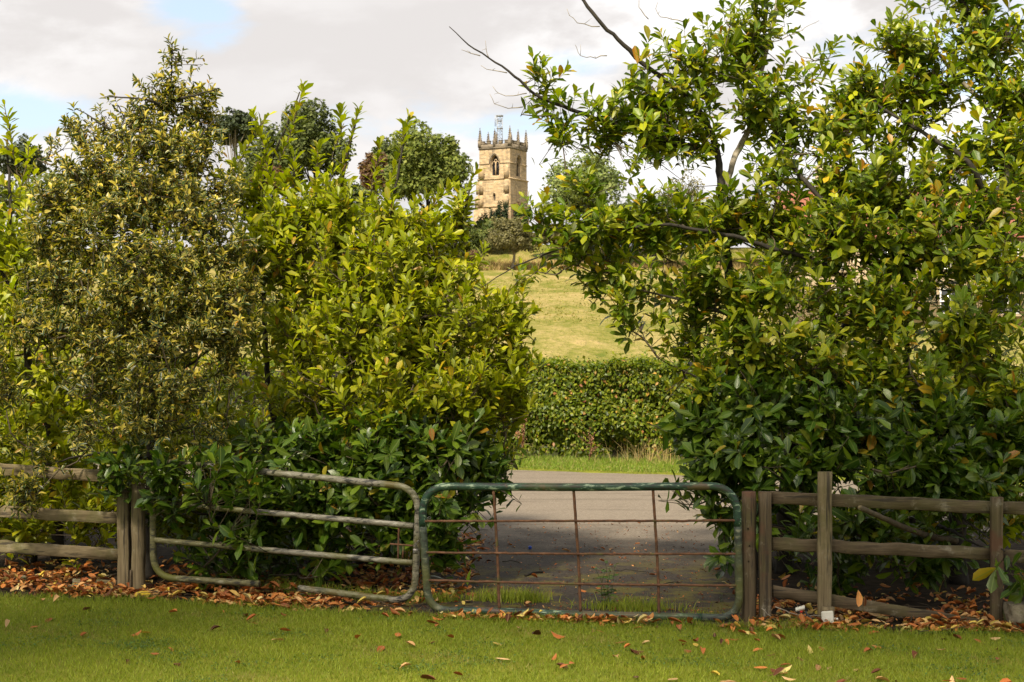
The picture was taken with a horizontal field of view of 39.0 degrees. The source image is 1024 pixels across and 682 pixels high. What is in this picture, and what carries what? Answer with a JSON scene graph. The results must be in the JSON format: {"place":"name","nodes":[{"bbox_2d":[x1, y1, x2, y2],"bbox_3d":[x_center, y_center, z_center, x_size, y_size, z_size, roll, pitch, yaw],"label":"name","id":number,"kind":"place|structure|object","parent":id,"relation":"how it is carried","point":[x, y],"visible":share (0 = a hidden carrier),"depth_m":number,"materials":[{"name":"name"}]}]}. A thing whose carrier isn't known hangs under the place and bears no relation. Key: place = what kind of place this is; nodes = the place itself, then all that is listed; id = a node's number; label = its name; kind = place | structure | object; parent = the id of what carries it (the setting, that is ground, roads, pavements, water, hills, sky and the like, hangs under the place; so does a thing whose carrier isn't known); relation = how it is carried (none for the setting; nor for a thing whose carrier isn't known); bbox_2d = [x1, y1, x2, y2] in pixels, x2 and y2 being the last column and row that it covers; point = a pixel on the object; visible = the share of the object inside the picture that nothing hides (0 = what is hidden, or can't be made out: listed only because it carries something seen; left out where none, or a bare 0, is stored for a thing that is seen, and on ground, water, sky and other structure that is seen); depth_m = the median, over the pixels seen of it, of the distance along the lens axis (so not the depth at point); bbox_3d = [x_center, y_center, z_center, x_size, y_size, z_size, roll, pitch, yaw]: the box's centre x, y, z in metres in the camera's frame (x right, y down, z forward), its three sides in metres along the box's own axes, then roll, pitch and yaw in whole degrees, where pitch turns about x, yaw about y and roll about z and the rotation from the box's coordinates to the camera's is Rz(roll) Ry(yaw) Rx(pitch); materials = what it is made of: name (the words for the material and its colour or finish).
{"place":"outdoors","nodes":[
{"label":"outdoors","id":0,"kind":"place"},
{"bbox_2d":[69,445,873,480],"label":"verge","id":1,"kind":"structure","parent":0,"point":[589,470],"depth_m":26.80,"materials":[{"name":"green plant"}]},
{"bbox_2d":[0,350,1023,463],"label":"beech hedge","id":2,"kind":"object","parent":1,"relation":"on","point":[608,404],"visible":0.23,"depth_m":28.59,"materials":[{"name":"green plant"}]},
{"bbox_2d":[514,417,527,455],"bbox_3d":[0.146,1.815,28.592,0.272,1.098,0.320,0,0,-30],"label":"dead dock","id":3,"kind":"object","parent":1,"relation":"on","point":[523,433],"visible":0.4,"depth_m":28.58,"materials":[{"name":"brown plant"}]},
{"bbox_2d":[575,429,601,459],"bbox_3d":[1.515,2.005,28.152,0.368,0.719,0.459,0,0,-37],"label":"dead dock","id":4,"kind":"object","parent":1,"relation":"on","point":[591,440],"visible":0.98,"depth_m":28.14,"materials":[{"name":"brown plant"}]},
{"bbox_2d":[514,434,679,462],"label":"dry stalks","id":5,"kind":"object","parent":1,"relation":"on","point":[634,456],"visible":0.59,"depth_m":27.92,"materials":[{"name":"beige plant"}]},
{"bbox_2d":[0,590,1023,681],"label":"lawn","id":6,"kind":"structure","parent":0,"point":[80,679],"depth_m":10.99,"materials":[{"name":"green plant"}]},
{"bbox_2d":[377,646,384,651],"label":"fallen leaf","id":7,"kind":"object","parent":6,"relation":"on","point":[380,647],"visible":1,"depth_m":11.13,"materials":[{"name":"orange plant"}]},
{"bbox_2d":[420,674,435,679],"bbox_3d":[-0.585,2.343,10.084,0.123,0.041,0.044,-3,-3,17],"label":"fallen leaf","id":8,"kind":"object","parent":6,"relation":"on","point":[426,676],"visible":1,"depth_m":10.08,"materials":[{"name":"brown plant"}]},
{"bbox_2d":[505,614,510,621],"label":"fallen leaf","id":9,"kind":"object","parent":6,"relation":"on","point":[507,616],"visible":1,"depth_m":12.19,"materials":[{"name":"brown plant"}]},
{"bbox_2d":[0,605,1023,681],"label":"lawn clover","id":10,"kind":"object","parent":6,"relation":"on","point":[304,634],"visible":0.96,"depth_m":11.18,"materials":[{"name":"green plant"}]},
{"bbox_2d":[532,630,540,634],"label":"fallen leaf","id":11,"kind":"object","parent":6,"relation":"on","point":[536,632],"visible":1,"depth_m":11.56,"materials":[{"name":"brown plant"}]},
{"bbox_2d":[551,631,564,638],"bbox_3d":[0.366,2.346,11.548,0.125,0.060,0.047,6,-1,-10],"label":"fallen leaf","id":12,"kind":"object","parent":6,"relation":"on","point":[557,636],"visible":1,"depth_m":11.54,"materials":[{"name":"orange plant"}]},
{"bbox_2d":[630,648,641,653],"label":"fallen leaf","id":13,"kind":"object","parent":6,"relation":"on","point":[635,651],"visible":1,"depth_m":10.98,"materials":[{"name":"brown plant"}]},
{"bbox_2d":[668,617,681,622],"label":"fallen leaf","id":14,"kind":"object","parent":6,"relation":"on","point":[673,619],"visible":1,"depth_m":12.08,"materials":[{"name":"brown plant"}]},
{"bbox_2d":[771,633,780,639],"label":"fallen leaf","id":15,"kind":"object","parent":6,"relation":"on","point":[776,636],"visible":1,"depth_m":11.44,"materials":[{"name":"brown plant"}]},
{"bbox_2d":[774,667,783,675],"bbox_3d":[1.888,2.337,10.223,0.115,0.036,0.048,-13,13,-35],"label":"fallen leaf","id":16,"kind":"object","parent":6,"relation":"on","point":[778,670],"visible":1,"depth_m":10.23,"materials":[{"name":"brown plant"}]},
{"bbox_2d":[781,665,791,672],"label":"fallen leaf","id":17,"kind":"object","parent":6,"relation":"on","point":[787,668],"visible":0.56,"depth_m":10.38,"materials":[{"name":"yellow plant"}]},
{"bbox_2d":[875,676,889,681],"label":"fallen leaf","id":18,"kind":"object","parent":6,"relation":"on","point":[882,678],"visible":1,"depth_m":10.05,"materials":[{"name":"yellow plant"}]},
{"bbox_2d":[1000,678,1011,681],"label":"fallen leaf","id":19,"kind":"object","parent":6,"relation":"on","point":[1005,680],"visible":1,"depth_m":9.88,"materials":[{"name":"orange plant"}]},
{"bbox_2d":[0,244,1023,454],"bbox_3d":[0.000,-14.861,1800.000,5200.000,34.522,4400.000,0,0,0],"label":"ground","id":20,"kind":"structure","parent":0,"point":[593,339],"depth_m":80.94,"materials":[{"name":"green plant"}]},
{"bbox_2d":[0,165,35,220],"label":"tree","id":21,"kind":"object","parent":20,"relation":"on","point":[5,197],"visible":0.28,"depth_m":240.65,"materials":[{"name":"green plant"}]},
{"bbox_2d":[0,133,46,222],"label":"pine tree","id":22,"kind":"object","parent":20,"relation":"on","point":[20,146],"visible":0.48,"depth_m":198.84,"materials":[{"name":"green plant"}]},
{"bbox_2d":[15,159,104,233],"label":"tree","id":23,"kind":"object","parent":20,"relation":"on","point":[44,176],"visible":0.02,"depth_m":245.05,"materials":[{"name":"green plant"}]},
{"bbox_2d":[119,169,211,246],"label":"tree","id":24,"kind":"object","parent":20,"relation":"on","point":[174,209],"visible":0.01,"depth_m":244.44,"materials":[{"name":"green plant"}]},
{"bbox_2d":[205,106,257,272],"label":"pine tree","id":25,"kind":"object","parent":20,"relation":"on","point":[237,124],"visible":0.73,"depth_m":218.53,"materials":[{"name":"green plant"}]},
{"bbox_2d":[247,156,283,196],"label":"copper tree","id":26,"kind":"object","parent":20,"relation":"on","point":[277,170],"visible":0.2,"depth_m":149.98,"materials":[{"name":"green plant"}]},
{"bbox_2d":[239,122,308,197],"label":"oak tree","id":27,"kind":"object","parent":20,"relation":"on","point":[252,158],"visible":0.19,"depth_m":232.60,"materials":[{"name":"green plant"}]},
{"bbox_2d":[272,97,356,267],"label":"oak tree","id":28,"kind":"object","parent":20,"relation":"on","point":[313,127],"visible":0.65,"depth_m":222.70,"materials":[{"name":"green plant"}]},
{"bbox_2d":[299,178,383,228],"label":"tree","id":29,"kind":"object","parent":20,"relation":"on","point":[356,190],"visible":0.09,"depth_m":252.23,"materials":[{"name":"green plant"}]},
{"bbox_2d":[357,150,387,210],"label":"copper tree","id":30,"kind":"object","parent":20,"relation":"on","point":[364,167],"visible":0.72,"depth_m":149.19,"materials":[{"name":"brown plant"}]},
{"bbox_2d":[366,135,392,164],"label":"sycamore tree","id":31,"kind":"object","parent":20,"relation":"on","point":[384,147],"visible":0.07,"depth_m":260.93,"materials":[{"name":"green plant"}]},
{"bbox_2d":[373,214,463,242],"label":"tree","id":32,"kind":"object","parent":20,"relation":"on","point":[421,225],"visible":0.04,"depth_m":230.06,"materials":[{"name":"green plant"}]},
{"bbox_2d":[374,117,473,210],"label":"sycamore tree","id":33,"kind":"object","parent":20,"relation":"on","point":[426,163],"visible":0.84,"depth_m":233.90,"materials":[{"name":"green plant"}]},
{"bbox_2d":[444,226,491,263],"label":"hawthorn bush","id":34,"kind":"object","parent":20,"relation":"on","point":[476,236],"visible":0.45,"depth_m":227.65,"materials":[{"name":"green plant"}]},
{"bbox_2d":[469,249,484,261],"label":"copper shrub","id":35,"kind":"object","parent":20,"relation":"on","point":[472,253],"visible":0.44,"depth_m":223.47,"materials":[{"name":"brown plant"}]},
{"bbox_2d":[471,218,496,251],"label":"tree","id":36,"kind":"object","parent":20,"relation":"on","point":[485,224],"visible":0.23,"depth_m":240.32,"materials":[{"name":"green plant"}]},
{"bbox_2d":[488,208,496,247],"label":"yew tree","id":37,"kind":"object","parent":20,"relation":"on","point":[492,213],"visible":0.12,"depth_m":245.82,"materials":[{"name":"green plant"}]},
{"bbox_2d":[494,201,501,220],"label":"yew tree","id":38,"kind":"object","parent":20,"relation":"on","point":[498,211],"visible":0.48,"depth_m":245.57,"materials":[{"name":"green plant"}]},
{"bbox_2d":[474,127,528,224],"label":"church tower","id":39,"kind":"structure","parent":20,"relation":"on","point":[503,174],"depth_m":258.90,"materials":[{"name":"stone"}]},
{"bbox_2d":[489,153,499,177],"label":"belfry window","id":40,"kind":"structure","parent":39,"relation":"in","point":[495,163],"depth_m":258.94,"materials":[{"name":"stone"}]},
{"bbox_2d":[495,115,502,143],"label":"lattice mast","id":41,"kind":"object","parent":39,"relation":"on","point":[499,126],"visible":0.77,"depth_m":260.80,"materials":[{"name":"white metal"}]},
{"bbox_2d":[515,154,521,178],"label":"belfry window","id":42,"kind":"structure","parent":39,"relation":"in","point":[516,162],"depth_m":259.89,"materials":[{"name":"stone"}]},
{"bbox_2d":[499,200,508,219],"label":"yew tree","id":43,"kind":"object","parent":20,"relation":"on","point":[504,212],"visible":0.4,"depth_m":245.79,"materials":[{"name":"green plant"}]},
{"bbox_2d":[479,215,542,268],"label":"hawthorn bush","id":44,"kind":"object","parent":20,"relation":"on","point":[507,235],"visible":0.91,"depth_m":223.89,"materials":[{"name":"green plant"}]},
{"bbox_2d":[511,202,521,216],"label":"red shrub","id":45,"kind":"object","parent":20,"relation":"on","point":[514,211],"visible":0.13,"depth_m":249.92,"materials":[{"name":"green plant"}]},
{"bbox_2d":[521,209,528,226],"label":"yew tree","id":46,"kind":"object","parent":20,"relation":"on","point":[523,214],"visible":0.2,"depth_m":245.76,"materials":[{"name":"green plant"}]},
{"bbox_2d":[529,223,568,255],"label":"tree","id":47,"kind":"object","parent":20,"relation":"on","point":[556,233],"visible":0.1,"depth_m":237.78,"materials":[{"name":"green plant"}]},
{"bbox_2d":[379,256,759,270],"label":"bank grass","id":48,"kind":"structure","parent":20,"relation":"on","point":[501,265],"depth_m":228.47,"materials":[{"name":"green plant"}]},
{"bbox_2d":[537,149,626,261],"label":"ash tree","id":49,"kind":"object","parent":20,"relation":"on","point":[604,175],"visible":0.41,"depth_m":232.44,"materials":[{"name":"green plant"}]},
{"bbox_2d":[471,278,724,375],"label":"field grass","id":50,"kind":"structure","parent":20,"relation":"on","point":[573,301],"depth_m":103.10,"materials":[{"name":"green plant"}]},
{"bbox_2d":[598,193,678,252],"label":"tree","id":51,"kind":"object","parent":20,"relation":"on","point":[629,202],"visible":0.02,"depth_m":241.07,"materials":[{"name":"green plant"}]},
{"bbox_2d":[593,220,692,267],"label":"tree","id":52,"kind":"object","parent":20,"relation":"on","point":[641,248],"visible":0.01,"depth_m":227.62,"materials":[{"name":"green plant"}]},
{"bbox_2d":[656,168,705,208],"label":"thin tree","id":53,"kind":"object","parent":20,"relation":"on","point":[694,182],"visible":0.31,"depth_m":327.96,"materials":[{"name":"green plant"}]},
{"bbox_2d":[680,198,771,220],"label":"tree","id":54,"kind":"object","parent":20,"relation":"on","point":[707,201],"visible":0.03,"depth_m":245.90,"materials":[{"name":"green plant"}]},
{"bbox_2d":[731,231,764,260],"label":"tree","id":55,"kind":"object","parent":20,"relation":"on","point":[745,243],"visible":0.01,"depth_m":232.98,"materials":[{"name":"green plant"}]},
{"bbox_2d":[776,165,1023,327],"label":"stone house","id":56,"kind":"structure","parent":20,"relation":"on","point":[1018,315],"depth_m":78.21,"materials":[{"name":"stone"}]},
{"bbox_2d":[937,289,954,316],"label":"window","id":57,"kind":"structure","parent":56,"relation":"in","point":[942,291],"depth_m":77.75,"materials":[{"name":"white glass"}]},
{"bbox_2d":[998,296,1021,316],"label":"window","id":58,"kind":"structure","parent":56,"relation":"in","point":[1017,314],"depth_m":77.34,"materials":[{"name":"white glass"}]},
{"bbox_2d":[0,504,1023,634],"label":"planting bed","id":59,"kind":"object","parent":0,"point":[872,582],"visible":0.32,"depth_m":14.39,"materials":[{"name":"soil"}]},
{"bbox_2d":[0,463,131,589],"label":"wooden fence","id":60,"kind":"object","parent":59,"relation":"on","point":[121,519],"visible":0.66,"depth_m":13.86,"materials":[{"name":"brown wood"}]},
{"bbox_2d":[0,99,271,571],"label":"cherry laurel","id":61,"kind":"object","parent":59,"relation":"on","point":[60,494],"visible":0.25,"depth_m":15.13,"materials":[{"name":"green plant"}]},
{"bbox_2d":[129,483,145,588],"bbox_3d":[-3.535,1.975,13.675,0.141,1.254,0.148,0,0,0],"label":"gate post","id":62,"kind":"object","parent":59,"relation":"on","point":[138,556],"visible":0.72,"depth_m":13.62,"materials":[{"name":"brown wood"}]},
{"bbox_2d":[0,32,280,580],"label":"variegated laurel","id":63,"kind":"object","parent":59,"relation":"on","point":[151,302],"visible":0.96,"depth_m":13.71,"materials":[{"name":"green plant"}]},
{"bbox_2d":[260,535,273,586],"bbox_3d":[-2.351,2.081,13.809,0.168,0.639,0.202,0,0,22],"label":"weed","id":64,"kind":"object","parent":59,"relation":"on","point":[267,566],"visible":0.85,"depth_m":13.81,"materials":[{"name":"green plant"}]},
{"bbox_2d":[83,393,526,589],"bbox_3d":[-1.952,1.576,13.851,4.208,2.253,2.202,0,0,0],"label":"cherry laurel","id":65,"kind":"object","parent":59,"relation":"on","point":[465,456],"visible":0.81,"depth_m":13.66,"materials":[{"name":"green plant"}]},
{"bbox_2d":[185,79,551,567],"bbox_3d":[-1.593,-0.047,15.711,3.996,5.404,4.290,0,0,0],"label":"cherry laurel","id":66,"kind":"object","parent":59,"relation":"on","point":[346,311],"visible":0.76,"depth_m":14.56,"materials":[{"name":"green plant"}]},
{"bbox_2d":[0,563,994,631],"bbox_3d":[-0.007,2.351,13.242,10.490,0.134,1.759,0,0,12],"label":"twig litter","id":67,"kind":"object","parent":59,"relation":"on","point":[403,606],"visible":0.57,"depth_m":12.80,"materials":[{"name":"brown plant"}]},
{"bbox_2d":[0,529,1023,633],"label":"leaf litter","id":68,"kind":"object","parent":59,"relation":"on","point":[250,594],"visible":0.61,"depth_m":13.46,"materials":[{"name":"brown plant"}]},
{"bbox_2d":[134,591,149,597],"bbox_3d":[-3.426,2.350,13.388,0.150,0.075,0.020,-7,-43,-6],"label":"fallen leaf","id":69,"kind":"object","parent":68,"relation":"on","point":[135,594],"visible":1,"depth_m":13.39,"materials":[{"name":"yellow plant"}]},
{"bbox_2d":[799,613,804,621],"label":"fallen leaf","id":70,"kind":"object","parent":68,"relation":"on","point":[802,617],"visible":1,"depth_m":11.95,"materials":[{"name":"orange plant"}]},
{"bbox_2d":[934,620,944,625],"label":"fallen leaf","id":71,"kind":"object","parent":68,"relation":"on","point":[941,623],"visible":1,"depth_m":11.87,"materials":[{"name":"brown plant"}]},
{"bbox_2d":[1000,622,1011,627],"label":"fallen leaf","id":72,"kind":"object","parent":68,"relation":"on","point":[1007,624],"visible":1,"depth_m":11.84,"materials":[{"name":"plant"}]},
{"bbox_2d":[229,573,841,632],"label":"long grass","id":73,"kind":"structure","parent":59,"relation":"on","point":[519,596],"depth_m":13.14,"materials":[{"name":"plant"}]},
{"bbox_2d":[449,0,1023,584],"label":"cherry laurel","id":74,"kind":"object","parent":59,"relation":"on","point":[887,296],"visible":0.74,"depth_m":14.06,"materials":[{"name":"green plant"}]},
{"bbox_2d":[741,491,756,621],"bbox_3d":[2.015,1.941,12.298,0.133,1.324,0.134,0,0,0],"label":"gate post","id":75,"kind":"object","parent":59,"relation":"on","point":[749,516],"visible":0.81,"depth_m":12.24,"materials":[{"name":"wood"}]},
{"bbox_2d":[419,482,742,621],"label":"field gate","id":76,"kind":"structure","parent":75,"relation":"attached to","point":[727,491],"depth_m":12.41,"materials":[{"name":"metal"}]},
{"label":"chain","id":77,"kind":"object","parent":76,"relation":"hanging from","visible":0},
{"bbox_2d":[413,545,417,553],"bbox_3d":[-0.852,1.839,12.760,0.047,0.080,0.023,0,0,0],"label":"padlock","id":78,"kind":"object","parent":77,"relation":"hanging from","point":[415,551],"visible":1,"depth_m":12.75,"materials":[{"name":"metal"}]},
{"bbox_2d":[795,605,812,625],"bbox_3d":[2.447,2.311,12.016,0.173,0.224,0.047,0,0,0],"label":"terminal block","id":79,"kind":"object","parent":59,"relation":"on","point":[799,608],"depth_m":12.02,"materials":[{"name":"white plastic"}]},
{"bbox_2d":[645,357,1023,603],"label":"cherry laurel","id":80,"kind":"object","parent":59,"relation":"on","point":[933,451],"visible":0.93,"depth_m":12.90,"materials":[{"name":"green plant"}]},
{"bbox_2d":[857,505,958,543],"bbox_3d":[3.517,1.615,12.618,0.136,0.503,1.781,0,0,42],"label":"sawn branch","id":81,"kind":"object","parent":80,"relation":"attached to","point":[909,529],"visible":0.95,"depth_m":12.40,"materials":[{"name":"brown plant"}]},
{"bbox_2d":[877,615,888,620],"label":"fallen leaf","id":82,"kind":"object","parent":59,"relation":"on","point":[882,618],"visible":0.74,"depth_m":12.30,"materials":[{"name":"brown plant"}]},
{"bbox_2d":[758,471,1023,623],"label":"wooden fence","id":83,"kind":"object","parent":59,"relation":"on","point":[824,545],"visible":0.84,"depth_m":12.20,"materials":[{"name":"brown wood"}]},
{"bbox_2d":[775,606,820,616],"bbox_3d":[2.428,2.264,12.100,0.451,0.087,0.017,0,0,0],"label":"cable","id":84,"kind":"object","parent":83,"relation":"attached to","point":[795,614],"visible":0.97,"depth_m":12.10,"materials":[{"name":"grey plastic"}]},
{"bbox_2d":[821,606,837,622],"bbox_3d":[2.651,2.313,12.087,0.141,0.174,0.084,0,0,0],"label":"junction box","id":85,"kind":"object","parent":83,"relation":"attached to","point":[827,612],"visible":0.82,"depth_m":12.05,"materials":[{"name":"white plastic"}]},
{"bbox_2d":[856,590,862,606],"bbox_3d":[2.890,2.143,12.019,0.043,0.140,0.048,0,0,33],"label":"dead leaf","id":86,"kind":"object","parent":83,"relation":"hanging from","point":[859,599],"visible":1,"depth_m":12.03,"materials":[{"name":"orange plant"}]},
{"bbox_2d":[936,594,944,600],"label":"fallen leaf","id":87,"kind":"object","parent":59,"relation":"on","point":[939,598],"visible":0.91,"depth_m":13.16,"materials":[{"name":"brown plant"}]},
{"bbox_2d":[1002,601,1023,631],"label":"stone block","id":88,"kind":"object","parent":59,"relation":"on","point":[1012,612],"depth_m":11.89,"materials":[{"name":"grey stone"}]},
{"bbox_2d":[0,0,1023,248],"label":"sky","id":89,"kind":"structure","parent":0,"point":[391,56],"materials":[{"name":"white"}]},
{"bbox_2d":[11,457,1023,532],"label":"road","id":90,"kind":"structure","parent":0,"point":[632,501],"depth_m":22.34,"materials":[{"name":"grey asphalt"}]},
{"bbox_2d":[370,506,805,626],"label":"driveway","id":91,"kind":"structure","parent":0,"point":[625,543],"depth_m":15.60,"materials":[{"name":"grey asphalt"}]},
{"bbox_2d":[150,459,419,602],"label":"field gate","id":92,"kind":"structure","parent":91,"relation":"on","point":[162,574],"depth_m":13.10,"materials":[{"name":"grey metal"}]},
{"bbox_2d":[524,571,542,575],"bbox_3d":[0.219,2.366,14.733,0.040,0.031,0.306,0,0,36],"label":"fallen stick","id":93,"kind":"object","parent":91,"relation":"on","point":[527,574],"visible":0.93,"depth_m":14.73,"materials":[{"name":"brown wood"}]},
{"bbox_2d":[378,522,756,615],"bbox_3d":[0.550,2.374,15.748,3.532,0.058,6.544,0,0,0],"label":"drive debris","id":94,"kind":"object","parent":91,"relation":"on","point":[590,570],"visible":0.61,"depth_m":14.79,"materials":[{"name":"brown plant"}]},
{"bbox_2d":[593,560,618,603],"bbox_3d":[0.814,2.195,12.928,0.234,0.413,0.436,0,0,30],"label":"weed","id":95,"kind":"object","parent":91,"relation":"on","point":[611,589],"visible":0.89,"depth_m":12.97,"materials":[{"name":"green plant"}]},
{"bbox_2d":[614,569,648,572],"bbox_3d":[1.232,2.363,14.862,0.366,0.023,0.032,0,0,20],"label":"fallen stick","id":96,"kind":"object","parent":91,"relation":"on","point":[631,570],"visible":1,"depth_m":14.88,"materials":[{"name":"brown wood"}]}
]}

